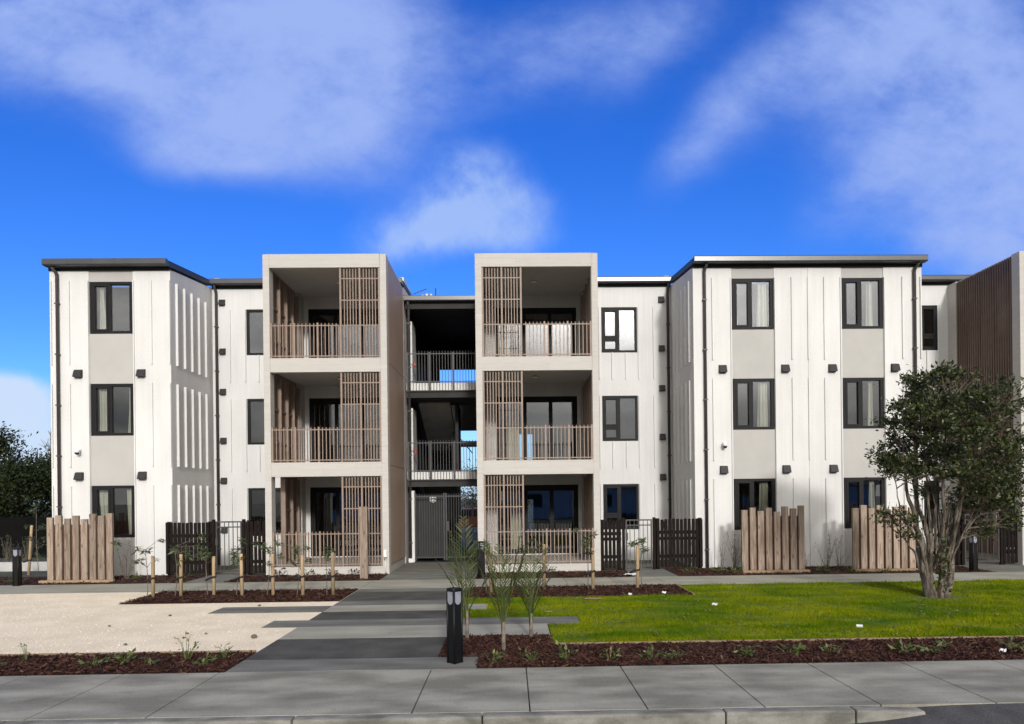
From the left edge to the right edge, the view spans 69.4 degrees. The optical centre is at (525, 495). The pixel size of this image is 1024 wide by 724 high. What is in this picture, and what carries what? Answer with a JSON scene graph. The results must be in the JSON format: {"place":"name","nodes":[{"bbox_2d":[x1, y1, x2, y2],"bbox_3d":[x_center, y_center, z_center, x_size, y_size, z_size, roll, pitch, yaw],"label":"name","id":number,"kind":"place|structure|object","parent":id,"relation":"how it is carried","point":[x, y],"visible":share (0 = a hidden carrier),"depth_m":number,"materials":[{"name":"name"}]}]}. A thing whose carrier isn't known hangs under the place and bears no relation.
{"place":"outdoors","nodes":[
{"label":"outdoors","id":0,"kind":"place"},
{"bbox_2d":[0,591,355,653],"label":"gravel","id":1,"kind":"structure","parent":0,"point":[140,615],"depth_m":11.97,"materials":[{"name":"gravel"}]},
{"bbox_2d":[184,569,254,582],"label":"path","id":2,"kind":"structure","parent":0,"point":[221,577],"depth_m":18.80,"materials":[{"name":"concrete"}]},
{"bbox_2d":[212,519,245,574],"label":"garden gate","id":3,"kind":"structure","parent":2,"relation":"on","point":[215,538],"depth_m":19.56,"materials":[{"name":"metal"}]},
{"bbox_2d":[208,606,330,613],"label":"path","id":4,"kind":"structure","parent":0,"point":[284,609],"depth_m":13.32,"materials":[{"name":"concrete"}]},
{"bbox_2d":[245,637,445,659],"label":"path","id":5,"kind":"structure","parent":0,"point":[353,648],"depth_m":9.81,"materials":[{"name":"concrete"}]},
{"bbox_2d":[224,657,478,672],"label":"path","id":6,"kind":"structure","parent":0,"point":[431,663],"depth_m":8.86,"materials":[{"name":"concrete"}]},
{"bbox_2d":[446,587,462,663],"bbox_3d":[-0.859,1.567,8.924,0.150,0.915,0.150,-1,0,44],"label":"bollard light","id":7,"kind":"object","parent":6,"relation":"on","point":[454,611],"visible":1,"depth_m":8.88,"materials":[{"name":"metal"}]},
{"bbox_2d":[310,610,446,619],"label":"path","id":8,"kind":"structure","parent":0,"point":[359,615],"depth_m":12.59,"materials":[{"name":"concrete"}]},
{"bbox_2d":[333,600,462,605],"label":"path","id":9,"kind":"structure","parent":0,"point":[390,602],"depth_m":14.05,"materials":[{"name":"concrete"}]},
{"bbox_2d":[341,591,465,600],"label":"path","id":10,"kind":"structure","parent":0,"point":[389,596],"depth_m":14.98,"materials":[{"name":"concrete"}]},
{"bbox_2d":[323,604,487,611],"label":"path","id":11,"kind":"structure","parent":0,"point":[391,607],"depth_m":13.40,"materials":[{"name":"concrete"}]},
{"bbox_2d":[356,588,468,591],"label":"path","id":12,"kind":"structure","parent":0,"point":[403,590],"depth_m":15.96,"materials":[{"name":"concrete"}]},
{"bbox_2d":[279,623,549,638],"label":"path","id":13,"kind":"structure","parent":0,"point":[378,631],"depth_m":11.04,"materials":[{"name":"concrete"}]},
{"bbox_2d":[261,616,579,627],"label":"path","id":14,"kind":"structure","parent":0,"point":[389,622],"depth_m":11.84,"materials":[{"name":"concrete"}]},
{"bbox_2d":[380,561,477,579],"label":"path","id":15,"kind":"structure","parent":0,"point":[421,571],"depth_m":19.80,"materials":[{"name":"concrete"}]},
{"bbox_2d":[461,508,477,526],"bbox_3d":[-3.095,1.335,39.944,3.937,1.400,1.640,-1,0,-1],"label":"fence","id":16,"kind":"object","parent":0,"point":[470,516],"visible":0.03,"depth_m":39.14,"materials":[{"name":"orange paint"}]},
{"bbox_2d":[0,521,968,711],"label":"site ground","id":17,"kind":"structure","parent":0,"point":[24,573],"depth_m":21.99,"materials":[{"name":"concrete"}]},
{"bbox_2d":[0,421,46,516],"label":"dense tree","id":18,"kind":"object","parent":17,"relation":"on","point":[4,444],"visible":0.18,"depth_m":39.19,"materials":[{"name":"plant"}]},
{"bbox_2d":[0,561,46,570],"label":"wall","id":19,"kind":"structure","parent":17,"relation":"on","point":[7,566],"depth_m":21.50,"materials":[{"name":"concrete"}]},
{"bbox_2d":[0,517,50,557],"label":"boundary fence","id":20,"kind":"object","parent":17,"relation":"on","point":[14,529],"depth_m":26.57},
{"bbox_2d":[0,445,51,516],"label":"dense tree","id":21,"kind":"object","parent":17,"relation":"on","point":[20,480],"visible":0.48,"depth_m":36.00,"materials":[{"name":"plant"}]},
{"bbox_2d":[23,525,32,574],"bbox_3d":[-13.682,1.502,20.317,0.228,1.400,0.128,3,0,-1],"label":"timber stake","id":22,"kind":"object","parent":17,"relation":"on","point":[29,560],"visible":0.91,"depth_m":20.29,"materials":[{"name":"brown wood"}]},
{"bbox_2d":[24,497,46,574],"bbox_3d":[-13.555,1.099,20.515,0.603,2.171,0.981,-1,0,-1],"label":"young tree","id":23,"kind":"object","parent":17,"relation":"on","point":[36,539],"visible":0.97,"depth_m":20.46,"materials":[{"name":"green plant"}]},
{"bbox_2d":[0,650,255,656],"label":"timber edging","id":24,"kind":"object","parent":17,"relation":"on","point":[79,654],"visible":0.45,"depth_m":9.60,"materials":[{"name":"brown wood"}]},
{"bbox_2d":[246,520,265,574],"bbox_3d":[-7.117,1.386,19.634,0.560,1.490,0.162,-1,0,-1],"label":"paling fence","id":25,"kind":"object","parent":17,"relation":"on","point":[250,561],"visible":0.67,"depth_m":19.55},
{"bbox_2d":[461,459,532,519],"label":"dense tree","id":26,"kind":"object","parent":17,"relation":"on","point":[470,500],"visible":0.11,"depth_m":54.17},
{"bbox_2d":[0,564,1023,675],"bbox_3d":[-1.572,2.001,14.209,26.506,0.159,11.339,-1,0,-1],"label":"bark mulch","id":27,"kind":"object","parent":17,"relation":"on","point":[546,648],"visible":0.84,"depth_m":9.46,"materials":[{"name":"wood"}]},
{"bbox_2d":[38,513,114,582],"bbox_3d":[-11.032,1.305,18.263,1.796,1.740,0.320,-1,0,-1],"label":"timber screen","id":28,"kind":"object","parent":27,"relation":"on","point":[77,551],"visible":0.94,"depth_m":18.26,"materials":[{"name":"brown wood"}]},
{"bbox_2d":[104,647,144,663],"bbox_3d":[-4.921,1.982,9.065,0.406,0.175,0.388,-1,0,-1],"label":"weed plant","id":29,"kind":"object","parent":27,"relation":"on","point":[128,656],"visible":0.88,"depth_m":9.07,"materials":[{"name":"green plant"}]},
{"bbox_2d":[109,538,167,595],"bbox_3d":[-7.870,1.498,15.249,1.009,1.243,0.925,-1,0,24],"label":"young tree","id":30,"kind":"object","parent":27,"relation":"on","point":[137,561],"visible":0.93,"depth_m":15.17,"materials":[{"name":"green plant"}]},
{"bbox_2d":[144,556,155,597],"bbox_3d":[-7.761,1.689,15.264,0.228,0.900,0.128,-1,-1,-1],"label":"timber stake","id":31,"kind":"object","parent":27,"relation":"on","point":[152,578],"visible":0.91,"depth_m":15.24,"materials":[{"name":"brown wood"}]},
{"bbox_2d":[172,554,183,595],"bbox_3d":[-7.228,1.671,15.357,0.228,0.922,0.128,0,-1,-1],"label":"timber stake","id":32,"kind":"object","parent":27,"relation":"on","point":[180,577],"visible":0.93,"depth_m":15.33,"materials":[{"name":"brown wood"}]},
{"bbox_2d":[167,533,205,595],"bbox_3d":[-7.119,1.449,15.518,0.944,1.325,0.688,-1,0,-1],"label":"young tree","id":33,"kind":"object","parent":27,"relation":"on","point":[174,549],"visible":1,"depth_m":15.37,"materials":[{"name":"green plant"}]},
{"bbox_2d":[165,521,211,575],"bbox_3d":[-8.906,1.416,19.597,1.180,1.470,0.162,-1,0,-1],"label":"paling fence","id":34,"kind":"object","parent":27,"relation":"on","point":[170,536],"visible":0.81,"depth_m":19.52,"materials":[{"name":"wood"}]},
{"bbox_2d":[184,546,213,594],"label":"young tree","id":35,"kind":"object","parent":27,"relation":"on","point":[205,551],"visible":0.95,"depth_m":15.39,"materials":[{"name":"green plant"}]},
{"bbox_2d":[205,556,216,594],"bbox_3d":[-6.550,1.689,15.366,0.228,0.870,0.128,-1,0,-1],"label":"timber stake","id":36,"kind":"object","parent":27,"relation":"on","point":[213,577],"visible":0.93,"depth_m":15.34,"materials":[{"name":"brown wood"}]},
{"bbox_2d":[229,537,246,594],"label":"young tree","id":37,"kind":"object","parent":27,"relation":"on","point":[235,556],"visible":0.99,"depth_m":15.34,"materials":[{"name":"green plant"}]},
{"bbox_2d":[233,554,243,595],"bbox_3d":[-5.956,1.660,15.327,0.228,0.917,0.128,-2,0,-1],"label":"timber stake","id":38,"kind":"object","parent":27,"relation":"on","point":[241,577],"visible":0.93,"depth_m":15.30,"materials":[{"name":"brown wood"}]},
{"bbox_2d":[252,539,285,593],"bbox_3d":[-5.319,1.489,15.276,0.585,1.205,0.544,-1,0,26],"label":"young tree","id":39,"kind":"object","parent":27,"relation":"on","point":[268,551],"visible":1,"depth_m":15.32,"materials":[{"name":"green plant"}]},
{"bbox_2d":[264,554,274,594],"bbox_3d":[-5.316,1.658,15.341,0.228,0.907,0.128,-2,0,-1],"label":"timber stake","id":40,"kind":"object","parent":27,"relation":"on","point":[272,576],"visible":0.94,"depth_m":15.31,"materials":[{"name":"brown wood"}]},
{"bbox_2d":[274,539,311,594],"bbox_3d":[-4.773,1.482,15.167,0.802,1.207,0.533,-1,0,-25],"label":"young tree","id":41,"kind":"object","parent":27,"relation":"on","point":[277,544],"visible":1,"depth_m":15.26,"materials":[{"name":"green plant"}]},
{"bbox_2d":[294,555,304,595],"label":"timber stake","id":42,"kind":"object","parent":27,"relation":"on","point":[302,576],"visible":0.95,"depth_m":15.23,"materials":[{"name":"brown wood"}]},
{"bbox_2d":[324,552,334,594],"bbox_3d":[-4.049,1.632,15.262,0.228,0.928,0.128,-1,1,-1],"label":"timber stake","id":43,"kind":"object","parent":27,"relation":"on","point":[332,576],"visible":0.91,"depth_m":15.24,"materials":[{"name":"brown wood"}]},
{"bbox_2d":[359,507,367,578],"bbox_3d":[-3.999,1.180,18.260,0.190,1.830,0.120,-1,0,-1],"label":"timber post","id":44,"kind":"object","parent":27,"relation":"on","point":[363,525],"visible":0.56,"depth_m":18.20,"materials":[{"name":"wood"}]},
{"bbox_2d":[435,516,495,637],"bbox_3d":[-0.846,1.165,10.458,0.857,1.789,0.546,-1,0,-1],"label":"young palm","id":45,"kind":"object","parent":27,"relation":"on","point":[466,605],"visible":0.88,"depth_m":10.44,"materials":[{"name":"plant"}]},
{"bbox_2d":[478,541,484,577],"bbox_3d":[-1.093,1.570,18.181,0.150,0.915,0.150,-1,0,-21],"label":"bollard light","id":46,"kind":"object","parent":27,"relation":"on","point":[481,559],"visible":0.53,"depth_m":18.12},
{"bbox_2d":[472,536,529,649],"bbox_3d":[-0.313,1.272,9.575,0.760,1.563,0.389,-1,0,-1],"label":"young palm","id":47,"kind":"object","parent":27,"relation":"on","point":[507,602],"visible":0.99,"depth_m":9.59,"materials":[{"name":"plant"}]},
{"bbox_2d":[509,556,556,636],"bbox_3d":[0.103,1.446,10.462,0.686,1.205,0.468,-1,0,-1],"label":"young palm","id":48,"kind":"object","parent":27,"relation":"on","point":[531,602],"visible":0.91,"depth_m":10.49,"materials":[{"name":"plant"}]},
{"bbox_2d":[571,528,598,588],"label":"young tree","id":49,"kind":"object","parent":27,"relation":"on","point":[585,543],"visible":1,"depth_m":15.70,"materials":[{"name":"green plant"}]},
{"bbox_2d":[585,548,594,589],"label":"timber stake","id":50,"kind":"object","parent":27,"relation":"on","point":[592,571],"visible":0.93,"depth_m":15.65,"materials":[{"name":"brown wood"}]},
{"bbox_2d":[629,545,639,587],"bbox_3d":[2.328,1.538,15.857,0.228,0.970,0.128,0,-1,-1],"label":"timber stake","id":51,"kind":"object","parent":27,"relation":"on","point":[637,569],"visible":0.91,"depth_m":15.83,"materials":[{"name":"brown wood"}]},
{"bbox_2d":[627,537,649,586],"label":"young tree","id":52,"kind":"object","parent":27,"relation":"on","point":[634,544],"visible":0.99,"depth_m":15.89,"materials":[{"name":"green plant"}]},
{"bbox_2d":[655,518,702,568],"bbox_3d":[4.117,1.298,19.869,1.233,1.410,0.162,-1,0,-1],"label":"paling fence","id":53,"kind":"object","parent":27,"relation":"on","point":[669,545],"visible":0.96,"depth_m":19.79,"materials":[{"name":"wood"}]},
{"bbox_2d":[741,505,809,572],"bbox_3d":[6.291,1.114,18.725,1.696,1.730,0.320,-1,0,-1],"label":"timber screen","id":54,"kind":"object","parent":27,"relation":"on","point":[774,543],"visible":0.91,"depth_m":18.72,"materials":[{"name":"brown wood"}]},
{"bbox_2d":[851,505,917,571],"bbox_3d":[9.130,1.087,18.785,1.696,1.720,0.320,-1,0,-1],"label":"timber screen","id":55,"kind":"object","parent":27,"relation":"on","point":[872,547],"visible":0.77,"depth_m":18.77,"materials":[{"name":"brown wood"}]},
{"bbox_2d":[927,513,960,564],"bbox_3d":[11.323,1.187,20.020,0.850,1.470,0.162,-1,0,-1],"label":"paling fence","id":56,"kind":"object","parent":27,"relation":"on","point":[957,557],"visible":0.25,"depth_m":19.94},
{"bbox_2d":[969,536,977,570],"bbox_3d":[11.183,1.431,18.487,0.150,0.915,0.150,-1,0,-11],"label":"bollard light","id":57,"kind":"object","parent":27,"relation":"on","point":[973,553],"visible":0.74,"depth_m":18.43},
{"bbox_2d":[0,572,1023,593],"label":"walkway","id":58,"kind":"structure","parent":17,"relation":"on","point":[311,585],"depth_m":17.11,"materials":[{"name":"concrete"}]},
{"bbox_2d":[12,548,21,585],"bbox_3d":[-12.102,1.695,17.601,0.150,0.915,0.150,-1,0,-1],"label":"bollard light","id":59,"kind":"object","parent":58,"relation":"on","point":[16,566],"visible":0.97,"depth_m":17.54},
{"bbox_2d":[600,519,620,569],"bbox_3d":[2.276,1.329,19.831,0.550,1.390,0.162,-1,0,-1],"label":"paling fence","id":60,"kind":"object","parent":17,"relation":"on","point":[616,540],"visible":0.81,"depth_m":19.75,"materials":[{"name":"wood"}]},
{"bbox_2d":[555,635,1023,644],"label":"timber edging","id":61,"kind":"object","parent":17,"relation":"on","point":[760,640],"visible":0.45,"depth_m":9.97,"materials":[{"name":"brown wood"}]},
{"bbox_2d":[462,524,532,543],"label":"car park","id":62,"kind":"structure","parent":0,"point":[530,526],"depth_m":41.26,"materials":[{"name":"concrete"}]},
{"bbox_2d":[0,660,1023,723],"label":"footpath","id":63,"kind":"structure","parent":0,"point":[475,690],"depth_m":7.63,"materials":[{"name":"concrete"}]},
{"bbox_2d":[0,0,1023,503],"label":"sky","id":64,"kind":"structure","parent":0,"point":[209,138],"materials":[{"name":"blue"}]},
{"bbox_2d":[41,251,1023,575],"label":"apartment building","id":65,"kind":"structure","parent":0,"point":[299,401],"depth_m":20.18,"materials":[{"name":"paint"}]},
{"bbox_2d":[99,389,106,430],"bbox_3d":[-11.304,-2.244,19.879,0.320,1.315,0.080,-1,0,-1],"label":"curtain","id":66,"kind":"object","parent":65,"relation":"hanging from","point":[103,409],"visible":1,"depth_m":19.88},
{"bbox_2d":[100,287,105,328],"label":"curtain","id":67,"kind":"object","parent":65,"relation":"hanging from","point":[102,316],"visible":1,"depth_m":19.88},
{"bbox_2d":[99,490,107,518],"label":"curtain","id":68,"kind":"object","parent":65,"relation":"hanging from","point":[104,501],"visible":0.56,"depth_m":19.87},
{"bbox_2d":[90,282,132,333],"bbox_3d":[-11.063,-5.022,19.773,1.108,1.385,0.102,-1,0,-1],"label":"window","id":69,"kind":"structure","parent":65,"relation":"in","point":[109,315],"depth_m":19.73,"materials":[{"name":"metal"}]},
{"bbox_2d":[91,384,133,435],"bbox_3d":[-11.033,-2.302,19.773,1.108,1.385,0.102,-1,0,-1],"label":"window","id":70,"kind":"structure","parent":65,"relation":"in","point":[110,403],"depth_m":19.73,"materials":[{"name":"metal"}]},
{"bbox_2d":[92,485,134,537],"bbox_3d":[-11.002,0.417,19.773,1.108,1.385,0.102,-1,0,-1],"label":"window","id":71,"kind":"structure","parent":65,"relation":"in","point":[111,491],"depth_m":19.73,"materials":[{"name":"metal"}]},
{"bbox_2d":[127,489,131,534],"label":"curtain","id":72,"kind":"object","parent":65,"relation":"hanging from","point":[129,500],"visible":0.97,"depth_m":19.88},
{"bbox_2d":[246,309,263,354],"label":"window","id":73,"kind":"structure","parent":65,"relation":"in","point":[248,312],"depth_m":22.59,"materials":[{"name":"metal"}]},
{"bbox_2d":[247,399,264,444],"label":"window","id":74,"kind":"structure","parent":65,"relation":"in","point":[249,401],"depth_m":22.59,"materials":[{"name":"metal"}]},
{"bbox_2d":[248,488,280,533],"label":"window","id":75,"kind":"structure","parent":65,"relation":"in","point":[278,519],"depth_m":22.59,"materials":[{"name":"metal"}]},
{"bbox_2d":[308,309,377,357],"bbox_3d":[-5.429,-4.684,22.698,2.440,2.090,0.130,-1,0,-1],"label":"balcony door","id":76,"kind":"structure","parent":65,"relation":"in","point":[311,312],"depth_m":22.68,"materials":[{"name":"metal"}]},
{"bbox_2d":[309,398,379,461],"bbox_3d":[-5.398,-1.951,22.698,2.440,2.095,0.130,-1,0,-1],"label":"balcony door","id":77,"kind":"structure","parent":65,"relation":"in","point":[312,401],"depth_m":22.68,"materials":[{"name":"metal"}]},
{"bbox_2d":[310,487,380,556],"bbox_3d":[-5.367,0.783,22.698,2.440,2.115,0.130,-1,0,-1],"label":"balcony door","id":78,"kind":"structure","parent":65,"relation":"in","point":[313,490],"depth_m":22.67,"materials":[{"name":"metal"}]},
{"bbox_2d":[414,493,476,560],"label":"entry gate","id":79,"kind":"structure","parent":65,"relation":"attached to","point":[444,496],"depth_m":22.79,"materials":[{"name":"metal"}]},
{"bbox_2d":[499,314,509,356],"bbox_3d":[-0.660,-4.708,23.022,0.350,1.950,0.078,-1,0,-1],"label":"curtain","id":80,"kind":"object","parent":65,"relation":"hanging from","point":[506,346],"visible":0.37,"depth_m":23.02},
{"bbox_2d":[508,403,519,459],"bbox_3d":[-0.379,-1.978,23.030,0.350,1.955,0.082,-1,0,-1],"label":"curtain","id":81,"kind":"object","parent":65,"relation":"hanging from","point":[511,445],"visible":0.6,"depth_m":23.02,"materials":[{"name":"fabric"}]},
{"bbox_2d":[511,491,521,548],"bbox_3d":[-0.308,0.756,23.031,0.330,1.975,0.084,-1,0,-1],"label":"curtain","id":82,"kind":"object","parent":65,"relation":"hanging from","point":[514,539],"visible":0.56,"depth_m":23.04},
{"bbox_2d":[495,308,576,356],"bbox_3d":[0.304,-4.749,22.817,2.510,2.090,0.130,-1,0,-1],"label":"balcony door","id":83,"kind":"structure","parent":65,"relation":"in","point":[549,311],"depth_m":22.80,"materials":[{"name":"metal"}]},
{"bbox_2d":[496,396,577,459],"bbox_3d":[0.335,-2.016,22.817,2.510,2.095,0.130,-1,0,-1],"label":"balcony door","id":84,"kind":"structure","parent":65,"relation":"in","point":[536,399],"depth_m":22.80,"materials":[{"name":"metal"}]},
{"bbox_2d":[497,485,578,553],"bbox_3d":[0.366,0.718,22.817,2.510,2.115,0.130,-1,0,-1],"label":"balcony door","id":85,"kind":"structure","parent":65,"relation":"in","point":[551,488],"depth_m":22.80,"materials":[{"name":"metal"}]},
{"bbox_2d":[601,307,636,352],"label":"window","id":86,"kind":"structure","parent":65,"relation":"in","point":[604,338],"depth_m":22.83,"materials":[{"name":"metal"}]},
{"bbox_2d":[602,396,637,440],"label":"window","id":87,"kind":"structure","parent":65,"relation":"in","point":[605,426],"depth_m":22.83,"materials":[{"name":"metal"}]},
{"bbox_2d":[603,484,638,529],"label":"window","id":88,"kind":"structure","parent":65,"relation":"in","point":[606,515],"depth_m":22.83,"materials":[{"name":"metal"}]},
{"bbox_2d":[731,278,772,329],"bbox_3d":[6.157,-5.218,20.133,1.108,1.385,0.102,-1,0,-1],"label":"window","id":89,"kind":"structure","parent":65,"relation":"in","point":[748,281],"depth_m":20.09,"materials":[{"name":"metal"}]},
{"bbox_2d":[733,378,773,429],"bbox_3d":[6.188,-2.498,20.133,1.108,1.385,0.102,-1,0,-1],"label":"window","id":90,"kind":"structure","parent":65,"relation":"in","point":[735,381],"depth_m":20.09,"materials":[{"name":"metal"}]},
{"bbox_2d":[734,478,774,529],"bbox_3d":[6.218,0.222,20.133,1.108,1.385,0.102,-1,0,-1],"label":"window","id":91,"kind":"structure","parent":65,"relation":"in","point":[736,481],"depth_m":20.08,"materials":[{"name":"metal"}]},
{"bbox_2d":[756,283,766,326],"bbox_3d":[6.445,-5.166,20.252,0.280,1.315,0.083,-1,0,-1],"label":"curtain","id":92,"kind":"object","parent":65,"relation":"hanging from","point":[761,308],"visible":1,"depth_m":20.25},
{"bbox_2d":[757,382,767,426],"bbox_3d":[6.476,-2.446,20.253,0.280,1.315,0.085,-1,0,-1],"label":"curtain","id":93,"kind":"object","parent":65,"relation":"hanging from","point":[762,419],"visible":1,"depth_m":20.25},
{"bbox_2d":[759,482,767,515],"bbox_3d":[6.506,0.274,20.255,0.280,1.315,0.082,-1,0,-1],"label":"curtain","id":94,"kind":"object","parent":65,"relation":"hanging from","point":[763,495],"visible":0.52,"depth_m":20.25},
{"bbox_2d":[841,278,881,328],"bbox_3d":[9.161,-5.252,20.196,1.108,1.385,0.102,-1,0,-1],"label":"window","id":95,"kind":"structure","parent":65,"relation":"in","point":[858,325],"depth_m":20.16,"materials":[{"name":"metal"}]},
{"bbox_2d":[842,377,883,428],"bbox_3d":[9.192,-2.532,20.196,1.108,1.385,0.102,-1,0,-1],"label":"window","id":96,"kind":"structure","parent":65,"relation":"in","point":[859,425],"depth_m":20.16,"materials":[{"name":"metal"}]},
{"bbox_2d":[844,477,883,527],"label":"window","id":97,"kind":"structure","parent":65,"relation":"in","point":[860,480],"depth_m":20.15,"materials":[{"name":"metal"}]},
{"bbox_2d":[866,282,872,325],"bbox_3d":[9.434,-5.200,20.318,0.190,1.315,0.082,-1,0,-1],"label":"curtain","id":98,"kind":"object","parent":65,"relation":"hanging from","point":[869,318],"visible":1,"depth_m":20.32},
{"bbox_2d":[868,382,872,425],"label":"curtain","id":99,"kind":"object","parent":65,"relation":"hanging from","point":[870,405],"visible":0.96,"depth_m":20.30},
{"bbox_2d":[869,481,874,507],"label":"curtain","id":100,"kind":"object","parent":65,"relation":"hanging from","point":[871,496],"visible":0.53,"depth_m":20.31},
{"bbox_2d":[922,305,937,349],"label":"window","id":101,"kind":"structure","parent":65,"relation":"in","point":[934,335],"depth_m":23.03,"materials":[{"name":"metal"}]},
{"bbox_2d":[616,563,677,576],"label":"path","id":102,"kind":"structure","parent":0,"point":[647,571],"depth_m":19.26,"materials":[{"name":"concrete"}]},
{"bbox_2d":[622,517,655,569],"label":"garden gate","id":103,"kind":"structure","parent":102,"relation":"on","point":[652,524],"depth_m":19.78,"materials":[{"name":"metal"}]},
{"bbox_2d":[462,577,1023,643],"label":"lawn","id":104,"kind":"structure","parent":0,"point":[745,614],"depth_m":12.51,"materials":[{"name":"plant"}]},
{"bbox_2d":[551,580,1023,638],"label":"clover","id":105,"kind":"object","parent":104,"relation":"on","point":[739,623],"visible":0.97,"depth_m":12.06,"materials":[{"name":"green plant"}]},
{"bbox_2d":[864,359,1023,597],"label":"leafy tree","id":106,"kind":"object","parent":104,"relation":"on","point":[943,407],"visible":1,"depth_m":13.82,"materials":[{"name":"green plant"}]},
{"bbox_2d":[853,703,1023,723],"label":"road apron","id":107,"kind":"object","parent":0,"point":[1008,713],"visible":1,"depth_m":6.77,"materials":[{"name":"asphalt"}]},
{"bbox_2d":[959,559,1023,571],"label":"path","id":108,"kind":"structure","parent":0,"point":[1005,567],"depth_m":19.47,"materials":[{"name":"concrete"}]},
{"bbox_2d":[960,512,1003,564],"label":"garden gate","id":109,"kind":"structure","parent":108,"relation":"on","point":[963,560],"depth_m":19.98,"materials":[{"name":"metal"}]},
{"bbox_2d":[1003,513,1017,563],"bbox_3d":[13.498,1.162,20.065,1.200,1.470,0.162,-1,0,-1],"label":"paling fence","id":110,"kind":"object","parent":108,"relation":"on","point":[1008,557],"visible":0.56,"depth_m":19.98,"materials":[{"name":"wood"}]},
{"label":"road","id":111,"kind":"structure","parent":0,"visible":0},
{"bbox_2d":[0,706,925,723],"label":"kerb","id":112,"kind":"structure","parent":111,"relation":"on","point":[819,715],"depth_m":6.75,"materials":[{"name":"concrete"}]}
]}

